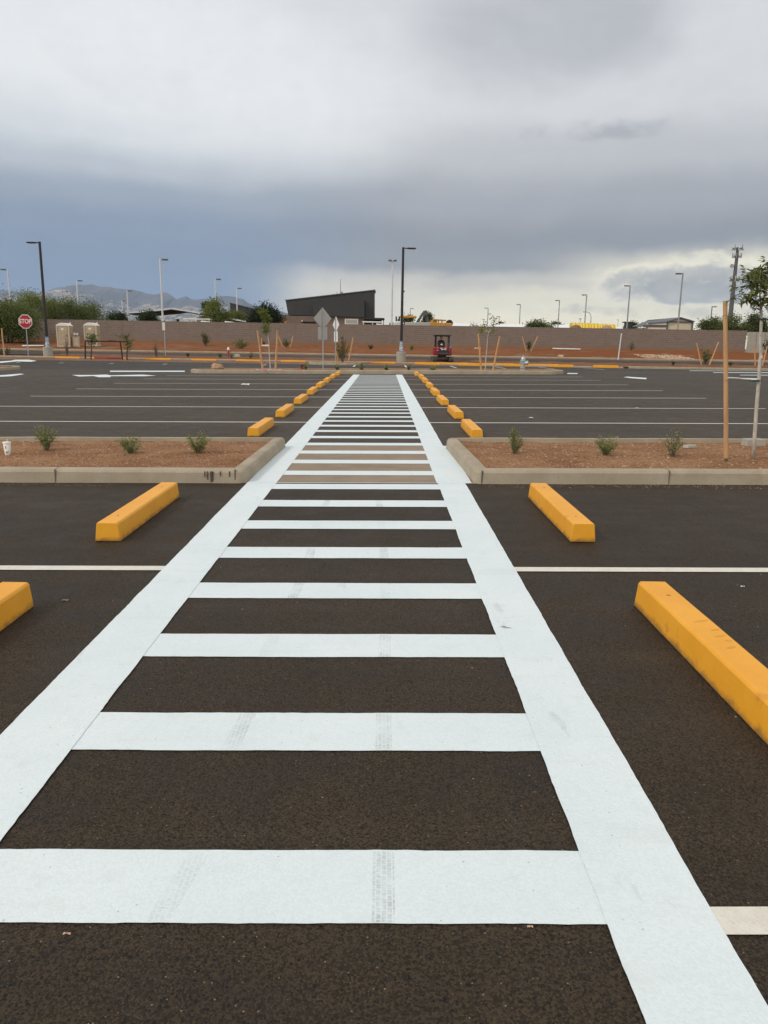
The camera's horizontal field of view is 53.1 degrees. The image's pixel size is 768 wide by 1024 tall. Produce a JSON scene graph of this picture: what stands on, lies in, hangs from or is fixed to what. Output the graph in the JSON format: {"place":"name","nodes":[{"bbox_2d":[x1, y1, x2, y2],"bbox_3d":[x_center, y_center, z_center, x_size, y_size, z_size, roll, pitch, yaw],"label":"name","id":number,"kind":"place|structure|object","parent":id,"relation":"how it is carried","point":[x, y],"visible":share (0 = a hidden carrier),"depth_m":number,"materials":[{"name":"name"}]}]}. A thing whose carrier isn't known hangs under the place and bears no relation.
{"place":"outdoors","nodes":[
{"label":"outdoors","id":0,"kind":"place"},
{"bbox_2d":[6,352,53,354],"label":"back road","id":1,"kind":"structure","parent":0,"point":[35,353],"depth_m":58.77,"materials":[{"name":"grey asphalt"}]},
{"bbox_2d":[0,289,229,321],"bbox_3d":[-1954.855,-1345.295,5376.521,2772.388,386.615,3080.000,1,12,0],"label":"mountain","id":2,"kind":"structure","parent":0,"point":[112,305],"depth_m":5086.82,"materials":[{"name":"stone"}]},
{"bbox_2d":[0,440,267,467],"bbox_3d":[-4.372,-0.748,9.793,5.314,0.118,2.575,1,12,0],"label":"gravel","id":3,"kind":"structure","parent":0,"point":[94,464],"depth_m":9.74,"materials":[{"name":"brown gravel"}]},
{"bbox_2d":[2,441,10,454],"bbox_3d":[-4.721,-0.811,9.620,0.100,0.200,0.100,-3,13,-17],"label":"paper cup","id":4,"kind":"object","parent":3,"relation":"on","point":[7,447],"visible":0.95,"depth_m":9.60,"materials":[{"name":"white paper"}]},
{"bbox_2d":[34,423,58,450],"bbox_3d":[-4.388,-0.971,9.989,0.337,0.407,0.301,12,16,40],"label":"shrub","id":5,"kind":"object","parent":3,"relation":"on","point":[44,439],"visible":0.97,"depth_m":9.96,"materials":[{"name":"green plant"}]},
{"bbox_2d":[116,434,141,452],"bbox_3d":[-3.216,-0.850,9.730,0.362,0.274,0.298,10,15,35],"label":"shrub","id":6,"kind":"object","parent":3,"relation":"on","point":[128,446],"visible":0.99,"depth_m":9.70,"materials":[{"name":"green plant"}]},
{"bbox_2d":[185,429,210,452],"bbox_3d":[-2.359,-0.893,9.771,0.328,0.348,0.364,-3,13,-15],"label":"shrub","id":7,"kind":"object","parent":3,"relation":"on","point":[202,445],"visible":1,"depth_m":9.73,"materials":[{"name":"green plant"}]},
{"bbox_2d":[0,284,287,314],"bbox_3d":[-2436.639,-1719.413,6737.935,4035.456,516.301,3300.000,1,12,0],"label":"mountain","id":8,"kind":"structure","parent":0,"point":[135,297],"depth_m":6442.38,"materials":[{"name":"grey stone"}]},
{"bbox_2d":[0,483,767,1023],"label":"parking lot","id":9,"kind":"structure","parent":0,"point":[690,743],"depth_m":2.85,"materials":[{"name":"black asphalt"}]},
{"bbox_2d":[0,582,33,630],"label":"wheel stop","id":10,"kind":"object","parent":9,"relation":"on","point":[16,601],"visible":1,"depth_m":4.26,"materials":[{"name":"yellow concrete"}]},
{"bbox_2d":[0,565,164,569],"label":"parking line","id":11,"kind":"object","parent":9,"relation":"on","point":[12,567],"visible":1,"depth_m":5.21,"materials":[{"name":"paint"}]},
{"bbox_2d":[95,482,178,540],"bbox_3d":[-2.123,-0.034,6.745,0.196,0.150,1.750,1,12,0],"label":"wheel stop","id":12,"kind":"object","parent":9,"relation":"on","point":[123,522],"visible":1,"depth_m":6.39,"materials":[{"name":"yellow concrete"}]},
{"bbox_2d":[0,437,284,482],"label":"kerb","id":13,"kind":"structure","parent":9,"relation":"on","point":[249,468],"depth_m":8.38,"materials":[{"name":"concrete"}]},
{"bbox_2d":[245,445,474,483],"bbox_3d":[-0.261,-0.652,9.932,2.515,0.032,3.164,1,12,0],"label":"concrete apron","id":14,"kind":"object","parent":9,"relation":"on","point":[412,479],"visible":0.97,"depth_m":9.53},
{"bbox_2d":[0,375,767,1023],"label":"crosswalk","id":15,"kind":"structure","parent":9,"relation":"on","point":[624,873],"depth_m":2.81,"materials":[{"name":"paint"}]},
{"bbox_2d":[528,483,594,541],"bbox_3d":[1.534,-0.027,6.767,0.196,0.150,1.750,1,12,0],"label":"wheel stop","id":16,"kind":"object","parent":9,"relation":"on","point":[569,521],"visible":1,"depth_m":6.39,"materials":[{"name":"yellow concrete"}]},
{"bbox_2d":[446,437,767,484],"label":"kerb","id":17,"kind":"structure","parent":9,"relation":"on","point":[470,464],"depth_m":8.38,"materials":[{"name":"concrete"}]},
{"bbox_2d":[54,467,669,483],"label":"kerb joints","id":18,"kind":"object","parent":17,"relation":"on","point":[211,476],"visible":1,"depth_m":8.37,"materials":[{"name":"grey"}]},
{"bbox_2d":[514,567,767,571],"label":"parking line","id":19,"kind":"object","parent":9,"relation":"on","point":[646,569],"visible":1,"depth_m":5.21,"materials":[{"name":"paint"}]},
{"bbox_2d":[634,581,767,744],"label":"wheel stop","id":20,"kind":"object","parent":9,"relation":"on","point":[732,672],"visible":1,"depth_m":3.54,"materials":[{"name":"yellow paint"}]},
{"bbox_2d":[710,907,767,933],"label":"parking line","id":21,"kind":"object","parent":9,"relation":"on","point":[742,920],"visible":1,"depth_m":2.04,"materials":[{"name":"paint"}]},
{"bbox_2d":[0,369,767,445],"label":"parking lot","id":22,"kind":"structure","parent":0,"point":[552,405],"depth_m":19.23,"materials":[{"name":"grey asphalt"}]},
{"bbox_2d":[0,365,20,369],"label":"kerb","id":23,"kind":"structure","parent":22,"relation":"on","point":[14,367],"depth_m":41.78,"materials":[{"name":"concrete"}]},
{"bbox_2d":[3,421,168,421],"bbox_3d":[-5.758,-1.744,14.801,8.548,0.109,0.103,1,12,0],"label":"parking line","id":24,"kind":"object","parent":22,"relation":"on","point":[85,421],"visible":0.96,"depth_m":14.80,"materials":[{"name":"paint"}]},
{"bbox_2d":[42,406,150,406],"bbox_3d":[-5.732,-2.505,18.258,8.496,0.108,0.103,1,12,0],"label":"parking line","id":25,"kind":"object","parent":22,"relation":"on","point":[96,406],"visible":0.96,"depth_m":18.26,"materials":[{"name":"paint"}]},
{"bbox_2d":[74,375,154,376],"bbox_3d":[-12.504,-6.272,35.277,3.110,0.051,3.245,-10,16,-40],"label":"road arrow","id":26,"kind":"object","parent":22,"relation":"on","point":[112,375],"visible":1,"depth_m":35.22,"materials":[{"name":"white paint"}]},
{"bbox_2d":[128,396,205,396],"bbox_3d":[-5.741,-3.263,21.706,8.514,0.108,0.104,1,12,0],"label":"parking line","id":27,"kind":"object","parent":22,"relation":"on","point":[166,396],"visible":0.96,"depth_m":21.70,"materials":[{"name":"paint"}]},
{"bbox_2d":[247,418,273,436],"bbox_3d":[-2.123,-1.480,13.318,0.196,0.150,1.750,1,12,0],"label":"wheel stop","id":28,"kind":"object","parent":22,"relation":"on","point":[260,427],"visible":1,"depth_m":12.86,"materials":[{"name":"yellow concrete"}]},
{"bbox_2d":[275,404,293,417],"bbox_3d":[-2.130,-2.190,16.546,0.196,0.150,1.750,1,12,0],"label":"wheel stop","id":29,"kind":"object","parent":22,"relation":"on","point":[285,410],"visible":1,"depth_m":16.04,"materials":[{"name":"yellow concrete"}]},
{"bbox_2d":[294,394,307,403],"bbox_3d":[-2.153,-2.939,19.949,0.196,0.150,1.750,1,12,0],"label":"wheel stop","id":30,"kind":"object","parent":22,"relation":"on","point":[301,398],"visible":0.99,"depth_m":19.40,"materials":[{"name":"yellow concrete"}]},
{"bbox_2d":[191,368,563,373],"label":"kerb","id":31,"kind":"structure","parent":22,"relation":"on","point":[453,371],"depth_m":38.16,"materials":[{"name":"concrete"}]},
{"bbox_2d":[201,368,556,370],"bbox_3d":[-0.346,-7.307,39.528,18.850,0.293,2.650,1,12,0],"label":"soil bed","id":32,"kind":"object","parent":31,"relation":"in","point":[392,369],"visible":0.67,"depth_m":40.01,"materials":[{"name":"brown soil"}]},
{"bbox_2d":[211,363,223,369],"bbox_3d":[-8.437,-7.307,38.920,0.662,0.472,0.512,1,12,0],"label":"boulder","id":33,"kind":"object","parent":32,"relation":"on","point":[215,366],"visible":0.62,"depth_m":38.76,"materials":[{"name":"beige stone"}]},
{"bbox_2d":[257,330,263,368],"bbox_3d":[-6.245,-8.140,38.756,0.332,2.018,0.105,1,12,0],"label":"wooden stake","id":34,"kind":"object","parent":32,"relation":"on","point":[261,360],"visible":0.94,"depth_m":38.71,"materials":[{"name":"brown wood"}]},
{"bbox_2d":[256,306,272,368],"bbox_3d":[-5.995,-8.734,38.645,0.896,3.154,0.829,1,12,0],"label":"sapling","id":35,"kind":"object","parent":32,"relation":"on","point":[264,315],"visible":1,"depth_m":38.41,"materials":[{"name":"green plant"}]},
{"bbox_2d":[314,307,330,369],"bbox_3d":[-3.077,-8.676,38.743,1.080,3.195,0.074,-9,16,-37],"label":"warning sign","id":36,"kind":"object","parent":32,"relation":"on","point":[322,317],"visible":0.91,"depth_m":38.63,"materials":[{"name":"metal"}]},
{"bbox_2d":[472,313,499,369],"bbox_3d":[5.113,-8.551,38.660,1.455,2.864,0.781,1,12,0],"label":"sapling","id":37,"kind":"object","parent":32,"relation":"on","point":[482,327],"visible":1,"depth_m":38.54,"materials":[{"name":"green plant"}]},
{"bbox_2d":[519,355,528,370],"bbox_3d":[7.083,-7.508,38.811,0.465,0.832,0.407,3,13,10],"label":"fire hydrant","id":38,"kind":"object","parent":32,"relation":"on","point":[523,362],"visible":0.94,"depth_m":38.70,"materials":[{"name":"silver metal"}]},
{"bbox_2d":[436,395,448,405],"bbox_3d":[1.498,-2.872,19.698,0.196,0.150,1.750,1,12,0],"label":"wheel stop","id":39,"kind":"object","parent":22,"relation":"on","point":[441,400],"visible":0.99,"depth_m":19.02,"materials":[{"name":"yellow concrete"}]},
{"bbox_2d":[447,405,463,418],"bbox_3d":[1.516,-2.135,16.348,0.196,0.150,1.750,1,12,0],"label":"wheel stop","id":40,"kind":"object","parent":22,"relation":"on","point":[454,412],"visible":0.99,"depth_m":15.77,"materials":[{"name":"yellow concrete"}]},
{"bbox_2d":[461,419,482,437],"bbox_3d":[1.498,-1.437,13.174,0.196,0.150,1.750,1,12,0],"label":"wheel stop","id":41,"kind":"object","parent":22,"relation":"on","point":[470,428],"visible":0.97,"depth_m":12.69,"materials":[{"name":"yellow concrete"}]},
{"bbox_2d":[421,407,764,408],"bbox_3d":[4.976,-2.472,18.266,8.199,0.104,0.104,1,12,0],"label":"parking line","id":42,"kind":"object","parent":22,"relation":"on","point":[674,408],"visible":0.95,"depth_m":18.27,"materials":[{"name":"paint"}]},
{"bbox_2d":[430,422,767,423],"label":"parking line","id":43,"kind":"object","parent":22,"relation":"on","point":[636,423],"visible":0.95,"depth_m":14.81,"materials":[{"name":"paint"}]},
{"bbox_2d":[0,359,767,371],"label":"driveway","id":44,"kind":"structure","parent":0,"point":[53,364],"depth_m":48.66,"materials":[{"name":"grey asphalt"}]},
{"bbox_2d":[86,333,99,358],"bbox_3d":[-20.360,-11.623,53.642,0.990,2.015,1.015,-4,13,-22],"label":"sapling","id":45,"kind":"object","parent":44,"relation":"on","point":[92,338],"visible":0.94,"depth_m":53.55,"materials":[{"name":"green plant"}]},
{"bbox_2d":[116,332,134,359],"bbox_3d":[-18.031,-11.558,53.600,1.426,1.975,1.172,1,12,0],"label":"sapling","id":46,"kind":"object","parent":44,"relation":"on","point":[128,344],"visible":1,"depth_m":53.59,"materials":[{"name":"green plant"}]},
{"bbox_2d":[309,361,360,364],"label":"kerb","id":47,"kind":"structure","parent":44,"relation":"on","point":[325,363],"depth_m":51.81,"materials":[{"name":"concrete"}]},
{"bbox_2d":[0,353,767,368],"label":"verge","id":48,"kind":"structure","parent":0,"point":[455,361],"depth_m":58.59,"materials":[{"name":"soil"}]},
{"bbox_2d":[18,315,31,355],"bbox_3d":[-25.659,-12.634,55.160,0.961,2.992,0.098,1,12,0],"label":"stop sign","id":49,"kind":"object","parent":48,"relation":"on","point":[25,321],"visible":1,"depth_m":54.91,"materials":[{"name":"metal"}]},
{"bbox_2d":[26,242,52,355],"bbox_3d":[-24.725,-15.172,55.230,1.240,8.121,0.680,1,12,0],"label":"lamp post","id":50,"kind":"object","parent":48,"relation":"on","point":[47,350],"visible":0.94,"depth_m":55.31,"materials":[{"name":"metal"}]},
{"bbox_2d":[396,247,415,361],"bbox_3d":[1.592,-14.894,55.701,1.240,8.191,0.680,1,12,0],"label":"lamp post","id":51,"kind":"object","parent":48,"relation":"on","point":[401,355],"visible":0.94,"depth_m":55.88,"materials":[{"name":"metal"}]},
{"bbox_2d":[430,335,453,361],"bbox_3d":[4.430,-12.607,59.303,1.598,2.082,3.219,0,12,-2],"label":"mini excavator","id":52,"kind":"object","parent":48,"relation":"on","point":[441,351],"visible":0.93,"depth_m":58.08,"materials":[{"name":"metal"}]},
{"bbox_2d":[700,348,712,363],"bbox_3d":[25.527,-12.339,60.742,1.175,1.332,1.100,-5,14,-24],"label":"shrub","id":53,"kind":"object","parent":48,"relation":"on","point":[706,356],"visible":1,"depth_m":60.72,"materials":[{"name":"green plant"}]},
{"bbox_2d":[0,344,767,365],"bbox_3d":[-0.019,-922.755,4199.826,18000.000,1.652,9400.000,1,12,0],"label":"ground","id":54,"kind":"structure","parent":0,"point":[171,360],"depth_m":62.18,"materials":[{"name":"soil"}]},
{"bbox_2d":[1,286,56,318],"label":"tree","id":55,"kind":"object","parent":54,"relation":"on","point":[34,297],"visible":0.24,"depth_m":84.73,"materials":[{"name":"green plant"}]},
{"bbox_2d":[38,294,70,319],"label":"tree","id":56,"kind":"object","parent":54,"relation":"on","point":[51,301],"visible":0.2,"depth_m":88.45,"materials":[{"name":"green plant"}]},
{"bbox_2d":[47,291,97,319],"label":"tree","id":57,"kind":"object","parent":54,"relation":"on","point":[76,312],"visible":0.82,"depth_m":86.28,"materials":[{"name":"green plant"}]},
{"bbox_2d":[81,299,113,319],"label":"tree","id":58,"kind":"object","parent":54,"relation":"on","point":[96,313],"visible":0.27,"depth_m":91.53,"materials":[{"name":"green plant"}]},
{"bbox_2d":[85,340,126,359],"bbox_3d":[-19.307,-11.243,53.227,2.976,1.324,0.090,1,12,0],"label":"rail frame","id":59,"kind":"object","parent":54,"relation":"on","point":[105,341],"visible":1,"depth_m":53.08,"materials":[{"name":"metal"}]},
{"bbox_2d":[103,310,132,320],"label":"tree","id":60,"kind":"object","parent":54,"relation":"on","point":[119,315],"visible":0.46,"depth_m":100.24,"materials":[{"name":"green plant"}]},
{"bbox_2d":[133,308,164,320],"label":"tree","id":61,"kind":"object","parent":54,"relation":"on","point":[147,316],"visible":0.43,"depth_m":93.88,"materials":[{"name":"green plant"}]},
{"bbox_2d":[159,258,167,320],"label":"light pole","id":62,"kind":"object","parent":54,"relation":"on","point":[161,287],"visible":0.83,"depth_m":78.80,"materials":[{"name":"white metal"}]},
{"bbox_2d":[128,308,205,320],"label":"shade canopy","id":63,"kind":"object","parent":54,"relation":"on","point":[169,311],"visible":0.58,"depth_m":102.82,"materials":[{"name":"white metal"}]},
{"bbox_2d":[0,356,414,363],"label":"kerb","id":64,"kind":"structure","parent":54,"relation":"on","point":[216,359],"depth_m":54.97,"materials":[{"name":"concrete"}]},
{"bbox_2d":[193,294,240,321],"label":"tree","id":65,"kind":"object","parent":54,"relation":"on","point":[212,310],"visible":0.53,"depth_m":95.33,"materials":[{"name":"green plant"}]},
{"bbox_2d":[227,308,248,321],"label":"tree","id":66,"kind":"object","parent":54,"relation":"on","point":[238,314],"visible":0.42,"depth_m":113.65,"materials":[{"name":"green plant"}]},
{"bbox_2d":[229,302,257,320],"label":"slanted building","id":67,"kind":"structure","parent":54,"relation":"on","point":[240,307],"depth_m":123.84,"materials":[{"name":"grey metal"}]},
{"bbox_2d":[241,298,286,322],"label":"tree","id":68,"kind":"object","parent":54,"relation":"on","point":[273,313],"visible":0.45,"depth_m":95.22,"materials":[{"name":"green plant"}]},
{"bbox_2d":[282,290,384,324],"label":"dark building","id":69,"kind":"structure","parent":54,"relation":"on","point":[357,307],"depth_m":108.63,"materials":[{"name":"grey paint"}]},
{"bbox_2d":[0,341,767,359],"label":"soil bank","id":70,"kind":"structure","parent":54,"relation":"on","point":[429,351],"depth_m":71.06,"materials":[{"name":"brown soil"}]},
{"bbox_2d":[0,283,53,342],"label":"tree","id":71,"kind":"object","parent":70,"relation":"on","point":[11,327],"visible":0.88,"depth_m":72.18,"materials":[{"name":"green plant"}]},
{"bbox_2d":[0,319,109,342],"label":"block wall","id":72,"kind":"structure","parent":70,"relation":"on","point":[79,329],"depth_m":77.82,"materials":[{"name":"brown brick"}]},
{"bbox_2d":[56,322,72,346],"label":"portable toilet","id":73,"kind":"object","parent":70,"relation":"on","point":[64,331],"visible":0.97,"depth_m":69.63,"materials":[{"name":"beige plastic"}]},
{"bbox_2d":[58,326,67,344],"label":"door","id":74,"kind":"structure","parent":73,"relation":"in","point":[62,330],"depth_m":69.57,"materials":[{"name":"beige plastic"}]},
{"bbox_2d":[72,333,80,346],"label":"wash stand","id":75,"kind":"object","parent":70,"relation":"on","point":[76,340],"visible":1,"depth_m":70.06,"materials":[{"name":"beige plastic"}]},
{"bbox_2d":[83,322,100,345],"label":"portable toilet","id":76,"kind":"object","parent":70,"relation":"on","point":[91,328],"visible":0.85,"depth_m":70.55,"materials":[{"name":"beige plastic"}]},
{"bbox_2d":[86,326,94,344],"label":"door","id":77,"kind":"structure","parent":76,"relation":"in","point":[89,329],"depth_m":70.50,"materials":[{"name":"beige plastic"}]},
{"bbox_2d":[233,339,248,347],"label":"shrub","id":78,"kind":"object","parent":70,"relation":"on","point":[240,343],"visible":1,"depth_m":70.74,"materials":[{"name":"green plant"}]},
{"bbox_2d":[634,354,692,358],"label":"rubble gravel","id":79,"kind":"structure","parent":70,"relation":"on","point":[662,356],"depth_m":67.98,"materials":[{"name":"beige gravel"}]},
{"bbox_2d":[0,348,767,361],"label":"kerb","id":80,"kind":"structure","parent":54,"relation":"on","point":[381,354],"depth_m":65.67,"materials":[{"name":"concrete"}]},
{"bbox_2d":[388,260,396,324],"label":"light pole","id":81,"kind":"object","parent":54,"relation":"on","point":[392,293],"visible":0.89,"depth_m":78.97,"materials":[{"name":"white metal"}]},
{"bbox_2d":[395,310,429,324],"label":"backhoe","id":82,"kind":"object","parent":54,"relation":"on","point":[425,313],"visible":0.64,"depth_m":96.44,"materials":[{"name":"grey metal"}]},
{"bbox_2d":[108,320,746,351],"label":"block wall","id":83,"kind":"structure","parent":54,"relation":"on","point":[185,332],"depth_m":77.98,"materials":[{"name":"brown brick"}]},
{"bbox_2d":[430,319,452,325],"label":"grader","id":84,"kind":"object","parent":54,"relation":"on","point":[434,322],"visible":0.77,"depth_m":100.38,"materials":[{"name":"yellow metal"}]},
{"bbox_2d":[477,323,525,326],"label":"white shed","id":85,"kind":"structure","parent":54,"relation":"on","point":[508,325],"depth_m":147.05,"materials":[{"name":"beige plastic"}]},
{"bbox_2d":[440,364,622,367],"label":"kerb","id":86,"kind":"structure","parent":54,"relation":"on","point":[535,366],"depth_m":55.08,"materials":[{"name":"concrete"}]},
{"bbox_2d":[522,317,549,326],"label":"tree","id":87,"kind":"object","parent":54,"relation":"on","point":[534,323],"visible":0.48,"depth_m":114.26,"materials":[{"name":"green plant"}]},
{"bbox_2d":[675,273,683,329],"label":"light pole","id":88,"kind":"object","parent":54,"relation":"on","point":[680,299],"visible":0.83,"depth_m":86.79,"materials":[{"name":"grey metal"}]},
{"bbox_2d":[628,366,767,370],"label":"kerb","id":89,"kind":"structure","parent":54,"relation":"on","point":[695,368],"depth_m":55.09,"materials":[{"name":"concrete"}]},
{"bbox_2d":[693,315,722,329],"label":"tree","id":90,"kind":"object","parent":54,"relation":"on","point":[705,325],"visible":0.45,"depth_m":96.87,"materials":[{"name":"green plant"}]},
{"bbox_2d":[713,313,756,338],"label":"tree","id":91,"kind":"object","parent":54,"relation":"on","point":[733,325],"visible":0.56,"depth_m":93.38,"materials":[{"name":"green plant"}]},
{"bbox_2d":[728,244,743,318],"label":"cell tower","id":92,"kind":"structure","parent":54,"relation":"on","point":[736,256],"depth_m":229.63,"materials":[{"name":"grey metal"}]},
{"bbox_2d":[741,311,767,332],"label":"tree","id":93,"kind":"object","parent":54,"relation":"on","point":[753,320],"visible":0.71,"depth_m":94.46,"materials":[{"name":"green plant"}]},
{"bbox_2d":[746,332,767,352],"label":"concrete wall","id":94,"kind":"structure","parent":54,"relation":"on","point":[752,339],"depth_m":81.52,"materials":[{"name":"beige concrete"}]},
{"bbox_2d":[0,350,767,364],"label":"back road","id":95,"kind":"structure","parent":0,"point":[492,359],"depth_m":63.01,"materials":[{"name":"grey asphalt"}]},
{"bbox_2d":[0,0,767,348],"label":"sky","id":96,"kind":"structure","parent":0,"point":[532,154],"materials":[{"name":"grey"}]},
{"bbox_2d":[460,441,767,468],"bbox_3d":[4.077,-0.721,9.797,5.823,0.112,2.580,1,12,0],"label":"gravel","id":97,"kind":"structure","parent":0,"point":[719,453],"depth_m":9.74,"materials":[{"name":"brown gravel"}]},
{"bbox_2d":[507,426,524,453],"bbox_3d":[1.675,-0.908,9.788,0.211,0.396,0.242,11,16,38],"label":"shrub","id":98,"kind":"object","parent":97,"relation":"on","point":[514,443],"visible":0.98,"depth_m":9.77,"materials":[{"name":"green plant"}]},
{"bbox_2d":[594,433,618,454],"bbox_3d":[2.828,-0.857,9.804,0.302,0.305,0.386,3,13,10],"label":"shrub","id":99,"kind":"object","parent":97,"relation":"on","point":[607,449],"visible":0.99,"depth_m":9.77,"materials":[{"name":"green plant"}]},
{"bbox_2d":[659,426,684,456],"bbox_3d":[3.613,-0.870,9.618,0.305,0.409,0.275,-11,17,-43],"label":"shrub","id":100,"kind":"object","parent":97,"relation":"on","point":[673,449],"visible":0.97,"depth_m":9.62,"materials":[{"name":"green plant"}]},
{"bbox_2d":[723,301,728,458],"bbox_3d":[4.113,-1.544,9.245,0.279,1.924,0.056,1,12,0],"label":"wooden stake","id":101,"kind":"object","parent":97,"relation":"on","point":[725,368],"visible":0.96,"depth_m":9.21,"materials":[{"name":"brown wood"}]},
{"bbox_2d":[726,256,767,459],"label":"young tree","id":102,"kind":"object","parent":97,"relation":"on","point":[760,275],"visible":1,"depth_m":9.02,"materials":[{"name":"green plant"}]},
{"bbox_2d":[727,377,760,381],"bbox_3d":[4.481,-1.585,9.195,0.841,0.049,0.087,2,12,5],"label":"tree tie","id":103,"kind":"object","parent":102,"relation":"attached to","point":[746,379],"visible":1,"depth_m":9.20,"materials":[{"name":"grey plastic"}]},
{"bbox_2d":[741,438,765,445],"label":"concrete block","id":104,"kind":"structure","parent":97,"relation":"on","point":[748,442],"depth_m":10.69,"materials":[{"name":"beige concrete"}]},
{"bbox_2d":[632,317,694,329],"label":"cream building","id":105,"kind":"structure","parent":0,"point":[671,323],"depth_m":101.14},
{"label":"soil bed","id":106,"kind":"structure","parent":0,"visible":0},
{"bbox_2d":[333,317,338,362],"bbox_3d":[-3.343,-11.829,52.895,0.073,3.190,1.080,-6,14,-28],"label":"warning sign","id":107,"kind":"object","parent":106,"relation":"on","point":[335,324],"visible":0.91,"depth_m":52.77,"materials":[{"name":"metal"}]},
{"bbox_2d":[336,335,350,361],"bbox_3d":[-2.961,-11.351,53.448,1.101,1.881,0.975,-9,16,-39],"label":"shrub","id":108,"kind":"object","parent":106,"relation":"on","point":[342,354],"visible":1,"depth_m":53.39,"materials":[{"name":"green plant"}]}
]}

